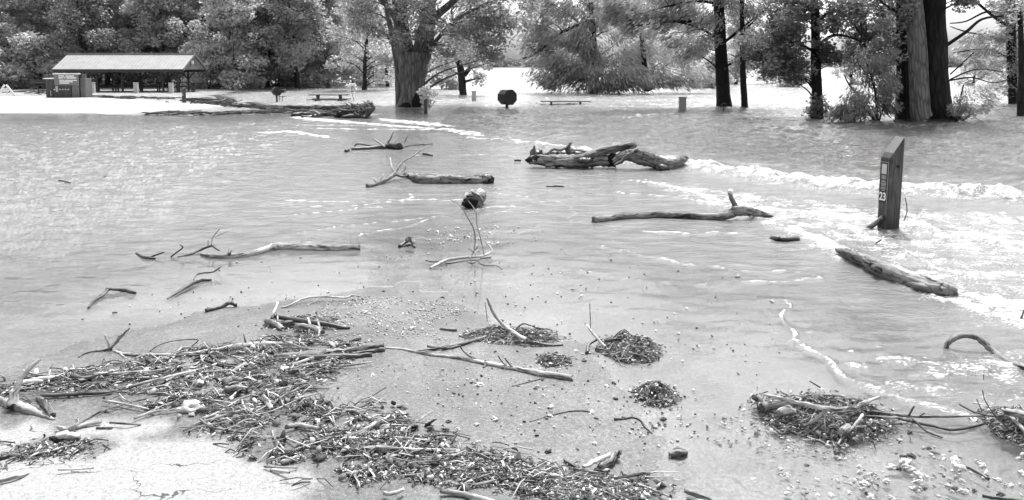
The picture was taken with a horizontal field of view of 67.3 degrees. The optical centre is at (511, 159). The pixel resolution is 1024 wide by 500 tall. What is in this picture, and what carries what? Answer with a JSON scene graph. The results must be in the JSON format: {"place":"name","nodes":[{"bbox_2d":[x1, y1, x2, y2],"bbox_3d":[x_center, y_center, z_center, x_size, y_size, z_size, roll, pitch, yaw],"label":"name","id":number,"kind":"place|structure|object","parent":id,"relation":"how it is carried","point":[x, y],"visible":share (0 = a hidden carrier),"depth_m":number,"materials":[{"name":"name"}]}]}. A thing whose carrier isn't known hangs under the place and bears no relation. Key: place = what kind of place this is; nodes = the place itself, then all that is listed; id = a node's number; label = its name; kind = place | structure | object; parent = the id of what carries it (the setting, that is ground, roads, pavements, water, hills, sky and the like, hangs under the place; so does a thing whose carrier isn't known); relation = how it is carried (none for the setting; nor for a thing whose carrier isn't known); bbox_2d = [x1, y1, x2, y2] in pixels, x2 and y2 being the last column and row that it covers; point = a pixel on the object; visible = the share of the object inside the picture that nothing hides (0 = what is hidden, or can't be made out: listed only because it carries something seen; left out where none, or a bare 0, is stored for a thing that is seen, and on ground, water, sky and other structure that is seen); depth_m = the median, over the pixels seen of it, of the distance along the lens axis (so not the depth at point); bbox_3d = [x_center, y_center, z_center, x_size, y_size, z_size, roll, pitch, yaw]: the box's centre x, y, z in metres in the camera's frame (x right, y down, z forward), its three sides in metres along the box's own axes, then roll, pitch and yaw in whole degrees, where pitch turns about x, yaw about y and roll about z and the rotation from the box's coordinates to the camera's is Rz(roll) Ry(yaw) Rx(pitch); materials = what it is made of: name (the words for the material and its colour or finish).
{"place":"outdoors","nodes":[
{"label":"outdoors","id":0,"kind":"place"},
{"bbox_2d":[0,67,1023,422],"bbox_3d":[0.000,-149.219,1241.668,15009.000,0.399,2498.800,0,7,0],"label":"flood water","id":1,"kind":"structure","parent":0,"point":[170,185],"depth_m":14.76,"materials":[{"name":"liquid"}]},
{"bbox_2d":[87,288,136,308],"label":"driftwood twig","id":2,"kind":"object","parent":1,"relation":"on","point":[111,289],"visible":1,"depth_m":8.13,"materials":[{"name":"grey wood"}]},
{"bbox_2d":[167,266,220,298],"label":"driftwood twig","id":3,"kind":"object","parent":1,"relation":"on","point":[193,282],"visible":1,"depth_m":8.50,"materials":[{"name":"grey wood"}]},
{"bbox_2d":[200,242,360,258],"bbox_3d":[-2.983,1.154,9.976,2.007,0.132,0.431,-2,7,-16],"label":"driftwood branch","id":4,"kind":"object","parent":1,"relation":"on","point":[287,246],"visible":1,"depth_m":10.03,"materials":[{"name":"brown wood"}]},
{"bbox_2d":[351,131,402,149],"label":"driftwood branch","id":5,"kind":"object","parent":1,"relation":"on","point":[394,145],"visible":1,"depth_m":22.22,"materials":[{"name":"grey wood"}]},
{"bbox_2d":[365,149,422,186],"bbox_3d":[-2.347,0.122,16.048,0.947,0.682,1.862,1,7,7],"label":"driftwood branch","id":6,"kind":"object","parent":1,"relation":"on","point":[387,178],"visible":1,"depth_m":16.05,"materials":[{"name":"grey wood"}]},
{"bbox_2d":[81,266,757,435],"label":"dark flecks","id":7,"kind":"object","parent":1,"relation":"on","point":[684,396],"visible":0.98,"depth_m":6.95,"materials":[{"name":"black plant"}]},
{"bbox_2d":[416,85,437,109],"bbox_3d":[-4.314,-2.960,38.964,1.049,1.641,1.016,-6,9,-40],"label":"leafy sapling","id":8,"kind":"object","parent":1,"relation":"on","point":[425,92],"visible":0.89,"depth_m":38.81,"materials":[{"name":"grey plant"}]},
{"bbox_2d":[403,172,493,183],"bbox_3d":[-1.498,0.400,15.977,2.234,0.249,0.770,3,8,24],"label":"driftwood log","id":9,"kind":"object","parent":1,"relation":"on","point":[444,179],"visible":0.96,"depth_m":15.73,"materials":[{"name":"grey wood"}]},
{"bbox_2d":[425,200,500,268],"bbox_3d":[-0.504,0.836,9.038,0.886,0.964,1.194,-2,7,-17],"label":"driftwood branch","id":10,"kind":"object","parent":1,"relation":"on","point":[456,258],"visible":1,"depth_m":9.46,"materials":[{"name":"grey wood"}]},
{"bbox_2d":[461,188,486,208],"bbox_3d":[-0.649,0.676,13.265,0.419,0.320,0.682,0,7,0],"label":"wood chunk","id":11,"kind":"object","parent":1,"relation":"on","point":[476,197],"visible":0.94,"depth_m":13.12,"materials":[{"name":"grey wood"}]},
{"bbox_2d":[530,142,585,155],"bbox_3d":[1.262,-0.209,18.941,1.652,0.472,0.562,0,7,0],"label":"driftwood root","id":12,"kind":"object","parent":1,"relation":"on","point":[568,150],"visible":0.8,"depth_m":18.78,"materials":[{"name":"grey wood"}]},
{"bbox_2d":[525,141,637,167],"bbox_3d":[1.623,-0.092,18.046,2.641,0.674,0.496,0,7,0],"label":"driftwood log","id":13,"kind":"object","parent":1,"relation":"on","point":[595,157],"visible":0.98,"depth_m":18.00,"materials":[{"name":"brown wood"}]},
{"bbox_2d":[607,148,687,170],"bbox_3d":[3.164,0.011,17.894,1.888,0.553,0.563,0,7,0],"label":"driftwood log","id":14,"kind":"object","parent":1,"relation":"on","point":[648,159],"visible":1,"depth_m":17.83,"materials":[{"name":"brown wood"}]},
{"bbox_2d":[592,189,772,221],"bbox_3d":[2.700,0.713,12.069,2.971,0.505,0.418,0,7,-3],"label":"driftwood branch","id":15,"kind":"object","parent":1,"relation":"on","point":[735,210],"visible":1,"depth_m":12.05,"materials":[{"name":"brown wood"}]},
{"bbox_2d":[739,380,985,449],"bbox_3d":[2.401,1.693,5.291,1.638,0.226,0.921,0,7,0],"label":"debris mound","id":16,"kind":"object","parent":1,"relation":"on","point":[808,414],"visible":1,"depth_m":5.15,"materials":[{"name":"grey wood"}]},
{"bbox_2d":[835,247,957,295],"bbox_3d":[4.258,1.254,8.882,0.383,0.227,1.978,-2,7,-14],"label":"driftwood log","id":17,"kind":"object","parent":1,"relation":"on","point":[881,268],"visible":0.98,"depth_m":8.49,"materials":[{"name":"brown wood"}]},
{"bbox_2d":[959,374,1023,447],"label":"debris mound","id":18,"kind":"object","parent":1,"relation":"on","point":[1008,422],"visible":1,"depth_m":5.05,"materials":[{"name":"grey wood"}]},
{"bbox_2d":[1004,0,1023,115],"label":"tree","id":19,"kind":"object","parent":1,"relation":"on","point":[1018,16],"visible":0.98,"depth_m":35.65,"materials":[{"name":"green plant"}]},
{"bbox_2d":[0,79,1023,499],"bbox_3d":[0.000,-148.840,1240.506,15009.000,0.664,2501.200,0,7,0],"label":"ground","id":20,"kind":"structure","parent":0,"point":[158,457],"depth_m":6.06,"materials":[{"name":"grey sand"}]},
{"bbox_2d":[0,46,44,88],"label":"understory tree","id":21,"kind":"object","parent":20,"relation":"on","point":[6,63],"visible":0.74,"depth_m":73.23,"materials":[{"name":"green plant"}]},
{"bbox_2d":[0,0,45,87],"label":"broadleaf tree","id":22,"kind":"object","parent":20,"relation":"on","point":[9,21],"visible":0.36,"depth_m":76.19,"materials":[{"name":"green plant"}]},
{"bbox_2d":[0,358,54,419],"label":"driftwood root","id":23,"kind":"object","parent":20,"relation":"on","point":[12,402],"visible":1,"depth_m":5.27,"materials":[{"name":"grey wood"}]},
{"bbox_2d":[0,31,72,88],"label":"understory tree","id":24,"kind":"object","parent":20,"relation":"on","point":[24,45],"visible":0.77,"depth_m":73.07,"materials":[{"name":"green plant"}]},
{"bbox_2d":[0,0,82,73],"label":"broadleaf tree","id":25,"kind":"object","parent":20,"relation":"on","point":[40,21],"visible":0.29,"depth_m":77.41,"materials":[{"name":"grey plant"}]},
{"bbox_2d":[35,396,55,416],"bbox_3d":[-3.164,1.681,5.223,0.289,0.091,0.055,6,9,40],"label":"wood chunk","id":26,"kind":"object","parent":20,"relation":"on","point":[44,405],"visible":1,"depth_m":5.20,"materials":[{"name":"grey wood"}]},
{"bbox_2d":[0,379,99,403],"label":"debris mound","id":27,"kind":"object","parent":20,"relation":"on","point":[29,402],"visible":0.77,"depth_m":5.56,"materials":[{"name":"grey wood"}]},
{"bbox_2d":[0,431,111,471],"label":"twig litter","id":28,"kind":"object","parent":20,"relation":"on","point":[45,456],"visible":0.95,"depth_m":4.64,"materials":[{"name":"grey plant"}]},
{"bbox_2d":[49,418,80,442],"bbox_3d":[-2.816,1.716,4.844,0.171,0.075,0.282,-4,8,-32],"label":"wood chunk","id":29,"kind":"object","parent":20,"relation":"on","point":[66,434],"visible":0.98,"depth_m":4.79,"materials":[{"name":"wood"}]},
{"bbox_2d":[35,47,95,77],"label":"understory tree","id":30,"kind":"object","parent":20,"relation":"on","point":[62,54],"visible":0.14,"depth_m":74.20,"materials":[{"name":"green plant"}]},
{"bbox_2d":[43,73,92,97],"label":"sign kiosk","id":31,"kind":"object","parent":20,"relation":"on","point":[68,85],"visible":0.81,"depth_m":53.78,"materials":[{"name":"white paint"}]},
{"bbox_2d":[40,391,112,396],"bbox_3d":[-3.106,1.673,5.481,0.492,0.031,0.035,-1,7,-6],"label":"stick","id":32,"kind":"object","parent":20,"relation":"on","point":[70,394],"visible":0.96,"depth_m":5.47,"materials":[{"name":"grey wood"}]},
{"bbox_2d":[34,0,122,77],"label":"broadleaf tree","id":33,"kind":"object","parent":20,"relation":"on","point":[77,16],"visible":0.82,"depth_m":74.88,"materials":[{"name":"grey plant"}]},
{"bbox_2d":[2,90,181,99],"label":"drift line","id":34,"kind":"object","parent":20,"relation":"on","point":[100,96],"visible":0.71,"depth_m":53.81,"materials":[{"name":"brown wood"}]},
{"bbox_2d":[72,0,157,86],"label":"broadleaf tree","id":35,"kind":"object","parent":20,"relation":"on","point":[120,19],"visible":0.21,"depth_m":79.91,"materials":[{"name":"grey plant"}]},
{"bbox_2d":[52,53,207,91],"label":"picnic shelter","id":36,"kind":"object","parent":20,"relation":"on","point":[162,63],"visible":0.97,"depth_m":64.79,"materials":[{"name":"metal"}]},
{"bbox_2d":[95,366,198,375],"bbox_3d":[-2.788,1.622,5.863,0.782,0.059,0.065,-1,7,-5],"label":"stick","id":37,"kind":"object","parent":20,"relation":"on","point":[138,371],"visible":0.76,"depth_m":5.84,"materials":[{"name":"wood"}]},
{"bbox_2d":[106,0,201,86],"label":"broadleaf tree","id":38,"kind":"object","parent":20,"relation":"on","point":[161,22],"visible":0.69,"depth_m":76.64,"materials":[{"name":"grey plant"}]},
{"bbox_2d":[87,366,229,397],"bbox_3d":[-2.497,1.637,5.732,1.306,0.058,0.612,0,7,0],"label":"debris mound","id":39,"kind":"object","parent":20,"relation":"on","point":[154,375],"visible":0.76,"depth_m":5.67,"materials":[{"name":"grey wood"}]},
{"bbox_2d":[129,360,225,388],"bbox_3d":[-2.497,1.618,5.806,0.723,0.041,0.082,-7,10,-43],"label":"stick","id":40,"kind":"object","parent":20,"relation":"on","point":[165,377],"visible":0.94,"depth_m":5.73,"materials":[{"name":"wood"}]},
{"bbox_2d":[153,0,224,83],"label":"broadleaf tree","id":41,"kind":"object","parent":20,"relation":"on","point":[190,11],"visible":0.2,"depth_m":78.95,"materials":[{"name":"grey plant"}]},
{"bbox_2d":[176,399,203,412],"bbox_3d":[-2.178,1.689,5.217,0.196,0.091,0.131,-1,7,-11],"label":"stone","id":42,"kind":"object","parent":20,"relation":"on","point":[194,405],"visible":0.79,"depth_m":5.20,"materials":[{"name":"white stone"}]},
{"bbox_2d":[78,327,318,358],"bbox_3d":[-2.590,1.530,6.374,1.955,0.200,0.307,0,7,0],"label":"driftwood branch","id":43,"kind":"object","parent":20,"relation":"on","point":[247,345],"visible":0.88,"depth_m":6.39,"materials":[{"name":"wood"}]},
{"bbox_2d":[172,42,241,88],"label":"understory tree","id":44,"kind":"object","parent":20,"relation":"on","point":[211,62],"visible":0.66,"depth_m":73.53,"materials":[{"name":"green plant"}]},
{"bbox_2d":[142,109,308,114],"bbox_3d":[-14.087,-2.328,38.519,8.212,0.282,2.168,-2,7,-19],"label":"drift line","id":45,"kind":"object","parent":20,"relation":"on","point":[193,112],"visible":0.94,"depth_m":38.06,"materials":[{"name":"grey wood"}]},
{"bbox_2d":[178,0,284,88],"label":"broadleaf tree","id":46,"kind":"object","parent":20,"relation":"on","point":[226,10],"visible":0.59,"depth_m":74.87,"materials":[{"name":"grey plant"}]},
{"bbox_2d":[205,36,278,90],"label":"understory tree","id":47,"kind":"object","parent":20,"relation":"on","point":[241,51],"visible":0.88,"depth_m":74.52,"materials":[{"name":"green plant"}]},
{"bbox_2d":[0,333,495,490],"bbox_3d":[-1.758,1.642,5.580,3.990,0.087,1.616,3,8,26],"label":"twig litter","id":48,"kind":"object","parent":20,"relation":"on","point":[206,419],"visible":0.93,"depth_m":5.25,"materials":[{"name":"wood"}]},
{"bbox_2d":[190,100,342,109],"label":"drift line","id":49,"kind":"object","parent":20,"relation":"on","point":[238,105],"visible":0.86,"depth_m":42.69,"materials":[{"name":"grey wood"}]},
{"bbox_2d":[231,0,309,86],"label":"broadleaf tree","id":50,"kind":"object","parent":20,"relation":"on","point":[262,21],"visible":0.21,"depth_m":77.64,"materials":[{"name":"grey plant"}]},
{"bbox_2d":[199,357,345,400],"bbox_3d":[-1.794,1.619,5.709,1.097,0.061,0.910,0,7,0],"label":"debris mound","id":51,"kind":"object","parent":20,"relation":"on","point":[261,370],"visible":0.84,"depth_m":5.72,"materials":[{"name":"grey wood"}]},
{"bbox_2d":[255,49,305,85],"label":"understory tree","id":52,"kind":"object","parent":20,"relation":"on","point":[283,81],"visible":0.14,"depth_m":82.41,"materials":[{"name":"grey plant"}]},
{"bbox_2d":[253,0,338,88],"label":"broadleaf tree","id":53,"kind":"object","parent":20,"relation":"on","point":[296,18],"visible":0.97,"depth_m":75.65,"materials":[{"name":"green plant"}]},
{"bbox_2d":[255,302,350,337],"bbox_3d":[-1.871,1.464,7.007,0.903,0.158,0.650,2,7,17],"label":"debris mound","id":54,"kind":"object","parent":20,"relation":"on","point":[309,323],"visible":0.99,"depth_m":6.91,"materials":[{"name":"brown wood"}]},
{"bbox_2d":[260,344,385,360],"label":"driftwood branch","id":55,"kind":"object","parent":20,"relation":"on","point":[363,351],"visible":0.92,"depth_m":6.18,"materials":[{"name":"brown wood"}]},
{"bbox_2d":[283,0,363,85],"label":"broadleaf tree","id":56,"kind":"object","parent":20,"relation":"on","point":[337,82],"visible":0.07,"depth_m":86.84,"materials":[{"name":"grey plant"}]},
{"bbox_2d":[293,0,369,87],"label":"broadleaf tree","id":57,"kind":"object","parent":20,"relation":"on","point":[334,46],"visible":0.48,"depth_m":82.09,"materials":[{"name":"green plant"}]},
{"bbox_2d":[301,100,375,117],"bbox_3d":[-8.052,-2.155,35.692,3.380,1.181,2.300,-2,7,-14],"label":"root mass","id":58,"kind":"object","parent":20,"relation":"on","point":[367,108],"visible":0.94,"depth_m":35.35,"materials":[{"name":"grey wood"}]},
{"bbox_2d":[0,331,689,499],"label":"twig litter","id":59,"kind":"object","parent":20,"relation":"on","point":[390,419],"visible":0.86,"depth_m":5.15,"materials":[{"name":"grey plant"}]},
{"bbox_2d":[323,0,394,89],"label":"open tree","id":60,"kind":"object","parent":20,"relation":"on","point":[366,45],"visible":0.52,"depth_m":73.20,"materials":[{"name":"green plant"}]},
{"bbox_2d":[337,5,393,84],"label":"broadleaf tree","id":61,"kind":"object","parent":20,"relation":"on","point":[349,79],"visible":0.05,"depth_m":95.98,"materials":[{"name":"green plant"}]},
{"bbox_2d":[353,59,394,85],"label":"waterside bush","id":62,"kind":"object","parent":20,"relation":"on","point":[359,79],"visible":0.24,"depth_m":88.77,"materials":[{"name":"grey plant"}]},
{"bbox_2d":[295,426,453,464],"bbox_3d":[-0.880,1.748,4.718,1.041,0.070,0.498,0,7,0],"label":"debris mound","id":63,"kind":"object","parent":20,"relation":"on","point":[382,437],"visible":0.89,"depth_m":4.72,"materials":[{"name":"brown wood"}]},
{"bbox_2d":[354,0,394,86],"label":"open tree","id":64,"kind":"object","parent":20,"relation":"on","point":[389,75],"visible":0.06,"depth_m":85.31,"materials":[{"name":"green plant"}]},
{"bbox_2d":[302,295,467,343],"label":"pale flecks","id":65,"kind":"object","parent":20,"relation":"on","point":[402,336],"visible":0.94,"depth_m":7.34,"materials":[{"name":"white plant"}]},
{"bbox_2d":[333,0,544,106],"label":"forked tree","id":66,"kind":"object","parent":20,"relation":"on","point":[410,63],"visible":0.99,"depth_m":43.47,"materials":[{"name":"grey plant"}]},
{"bbox_2d":[425,53,458,89],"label":"waterside bush","id":67,"kind":"object","parent":20,"relation":"on","point":[451,84],"visible":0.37,"depth_m":76.51,"materials":[{"name":"grey plant"}]},
{"bbox_2d":[129,231,790,411],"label":"pale flecks","id":68,"kind":"object","parent":20,"relation":"on","point":[682,361],"visible":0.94,"depth_m":7.90,"materials":[{"name":"white plant"}]},
{"bbox_2d":[430,0,502,94],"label":"tree","id":69,"kind":"object","parent":20,"relation":"on","point":[462,81],"visible":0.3,"depth_m":61.32,"materials":[{"name":"grey plant"}]},
{"bbox_2d":[440,488,493,499],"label":"stick","id":70,"kind":"object","parent":20,"relation":"on","point":[461,494],"visible":1,"depth_m":4.20,"materials":[{"name":"wood"}]},
{"bbox_2d":[384,346,573,386],"bbox_3d":[-0.342,1.599,6.033,1.644,0.116,0.367,3,8,25],"label":"driftwood branch","id":71,"kind":"object","parent":20,"relation":"on","point":[543,374],"visible":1,"depth_m":6.04,"materials":[{"name":"wood"}]},
{"bbox_2d":[426,446,554,487],"bbox_3d":[-0.202,1.797,4.530,0.910,0.069,0.476,0,7,0],"label":"debris mound","id":72,"kind":"object","parent":20,"relation":"on","point":[517,465],"visible":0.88,"depth_m":4.49,"materials":[{"name":"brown wood"}]},
{"bbox_2d":[440,298,571,346],"bbox_3d":[-0.080,1.438,6.777,1.225,0.334,0.761,0,7,0],"label":"debris mound","id":73,"kind":"object","parent":20,"relation":"on","point":[501,333],"visible":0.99,"depth_m":6.75,"materials":[{"name":"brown wood"}]},
{"bbox_2d":[498,90,516,107],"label":"pedestal grill","id":74,"kind":"object","parent":20,"relation":"on","point":[506,98],"visible":0.87,"depth_m":43.49,"materials":[{"name":"black paint"}]},
{"bbox_2d":[345,360,681,485],"bbox_3d":[0.018,1.689,5.615,2.712,0.096,1.358,5,8,33],"label":"pebble scatter","id":75,"kind":"object","parent":20,"relation":"on","point":[517,406],"visible":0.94,"depth_m":5.47,"materials":[{"name":"grey stone"}]},
{"bbox_2d":[533,351,577,368],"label":"debris mound","id":76,"kind":"object","parent":20,"relation":"on","point":[548,359],"visible":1,"depth_m":6.17,"materials":[{"name":"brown wood"}]},
{"bbox_2d":[492,470,676,499],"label":"debris mound","id":77,"kind":"object","parent":20,"relation":"on","point":[596,488],"visible":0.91,"depth_m":4.29,"materials":[{"name":"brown wood"}]},
{"bbox_2d":[563,450,621,472],"bbox_3d":[0.503,1.806,4.586,0.367,0.077,0.179,-1,7,-12],"label":"wood chunk","id":78,"kind":"object","parent":20,"relation":"on","point":[604,464],"visible":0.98,"depth_m":4.57,"materials":[{"name":"wood"}]},
{"bbox_2d":[510,0,715,93],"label":"bald cypress","id":79,"kind":"object","parent":20,"relation":"on","point":[584,70],"visible":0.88,"depth_m":65.11,"materials":[{"name":"grey plant"}]},
{"bbox_2d":[585,303,666,367],"bbox_3d":[0.974,1.454,6.527,0.737,0.380,0.776,-4,8,-28],"label":"debris mound","id":80,"kind":"object","parent":20,"relation":"on","point":[626,348],"visible":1,"depth_m":6.47,"materials":[{"name":"grey wood"}]},
{"bbox_2d":[627,380,681,409],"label":"debris mound","id":81,"kind":"object","parent":20,"relation":"on","point":[659,393],"visible":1,"depth_m":5.57,"materials":[{"name":"grey wood"}]},
{"bbox_2d":[655,2,714,81],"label":"pale tree","id":82,"kind":"object","parent":20,"relation":"on","point":[679,29],"visible":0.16,"depth_m":93.86,"materials":[{"name":"grey plant"}]},
{"bbox_2d":[585,0,787,106],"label":"bald cypress","id":83,"kind":"object","parent":20,"relation":"on","point":[642,24],"visible":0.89,"depth_m":42.24,"materials":[{"name":"grey plant"}]},
{"bbox_2d":[684,49,736,87],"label":"understory tree","id":84,"kind":"object","parent":20,"relation":"on","point":[706,63],"visible":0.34,"depth_m":80.50,"materials":[{"name":"grey plant"}]},
{"bbox_2d":[709,2,759,83],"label":"pale tree","id":85,"kind":"object","parent":20,"relation":"on","point":[731,28],"visible":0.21,"depth_m":97.75,"materials":[{"name":"grey plant"}]},
{"bbox_2d":[724,0,773,106],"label":"young cypress","id":86,"kind":"object","parent":20,"relation":"on","point":[742,66],"visible":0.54,"depth_m":43.04,"materials":[{"name":"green plant"}]},
{"bbox_2d":[770,53,824,86],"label":"understory tree","id":87,"kind":"object","parent":20,"relation":"on","point":[782,84],"visible":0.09,"depth_m":85.24,"materials":[{"name":"grey plant"}]},
{"bbox_2d":[732,0,896,118],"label":"ivy clad tree","id":88,"kind":"object","parent":20,"relation":"on","point":[771,57],"visible":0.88,"depth_m":34.63,"materials":[{"name":"grey plant"}]},
{"bbox_2d":[676,397,1023,499],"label":"leaf scraps","id":89,"kind":"object","parent":20,"relation":"on","point":[986,471],"visible":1,"depth_m":4.59,"materials":[{"name":"grey plant"}]},
{"bbox_2d":[829,27,871,83],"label":"pale tree","id":90,"kind":"object","parent":20,"relation":"on","point":[848,75],"visible":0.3,"depth_m":96.85,"materials":[{"name":"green plant"}]},
{"bbox_2d":[824,48,903,121],"bbox_3d":[15.044,-3.115,32.940,3.187,3.352,2.854,0,7,0],"label":"willow bush","id":91,"kind":"object","parent":20,"relation":"on","point":[887,87],"visible":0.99,"depth_m":32.49,"materials":[{"name":"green plant"}]},
{"bbox_2d":[877,136,904,229],"bbox_3d":[5.537,0.552,11.275,0.251,1.771,0.205,-2,7,-16],"label":"campsite post","id":92,"kind":"object","parent":20,"relation":"on","point":[890,181],"visible":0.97,"depth_m":11.20,"materials":[{"name":"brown wood"}]},
{"bbox_2d":[856,0,1003,121],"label":"double trunk tree","id":93,"kind":"object","parent":20,"relation":"on","point":[919,53],"visible":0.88,"depth_m":33.08,"materials":[{"name":"grey plant"}]},
{"bbox_2d":[951,31,995,85],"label":"pale tree","id":94,"kind":"object","parent":20,"relation":"on","point":[966,80],"visible":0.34,"depth_m":91.19,"materials":[{"name":"grey plant"}]},
{"bbox_2d":[946,52,1008,120],"bbox_3d":[19.923,-3.004,32.942,3.129,3.164,1.884,-5,8,-34],"label":"willow bush","id":95,"kind":"object","parent":20,"relation":"on","point":[959,108],"visible":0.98,"depth_m":32.74,"materials":[{"name":"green plant"}]},
{"bbox_2d":[943,332,1023,369],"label":"driftwood branch","id":96,"kind":"object","parent":20,"relation":"on","point":[979,339],"visible":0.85,"depth_m":6.51,"materials":[{"name":"grey wood"}]},
{"bbox_2d":[950,0,1023,103],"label":"bald cypress","id":97,"kind":"object","parent":20,"relation":"on","point":[1008,37],"visible":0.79,"depth_m":46.91,"materials":[{"name":"grey plant"}]},
{"bbox_2d":[985,20,1023,86],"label":"pale tree","id":98,"kind":"object","parent":20,"relation":"on","point":[1002,60],"visible":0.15,"depth_m":87.32,"materials":[{"name":"grey plant"}]},
{"bbox_2d":[63,0,1021,61],"label":"sky","id":99,"kind":"structure","parent":0,"point":[951,17],"materials":[{"name":"white"}]},
{"bbox_2d":[342,62,956,66],"bbox_3d":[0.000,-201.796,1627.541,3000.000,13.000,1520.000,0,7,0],"label":"bank","id":100,"kind":"structure","parent":0,"point":[521,65],"depth_m":885.76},
{"bbox_2d":[329,55,1017,66],"bbox_3d":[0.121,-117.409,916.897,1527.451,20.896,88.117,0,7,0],"label":"bank woods","id":101,"kind":"object","parent":100,"relation":"on","point":[951,61],"visible":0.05,"depth_m":882.56,"materials":[{"name":"grey plant"}]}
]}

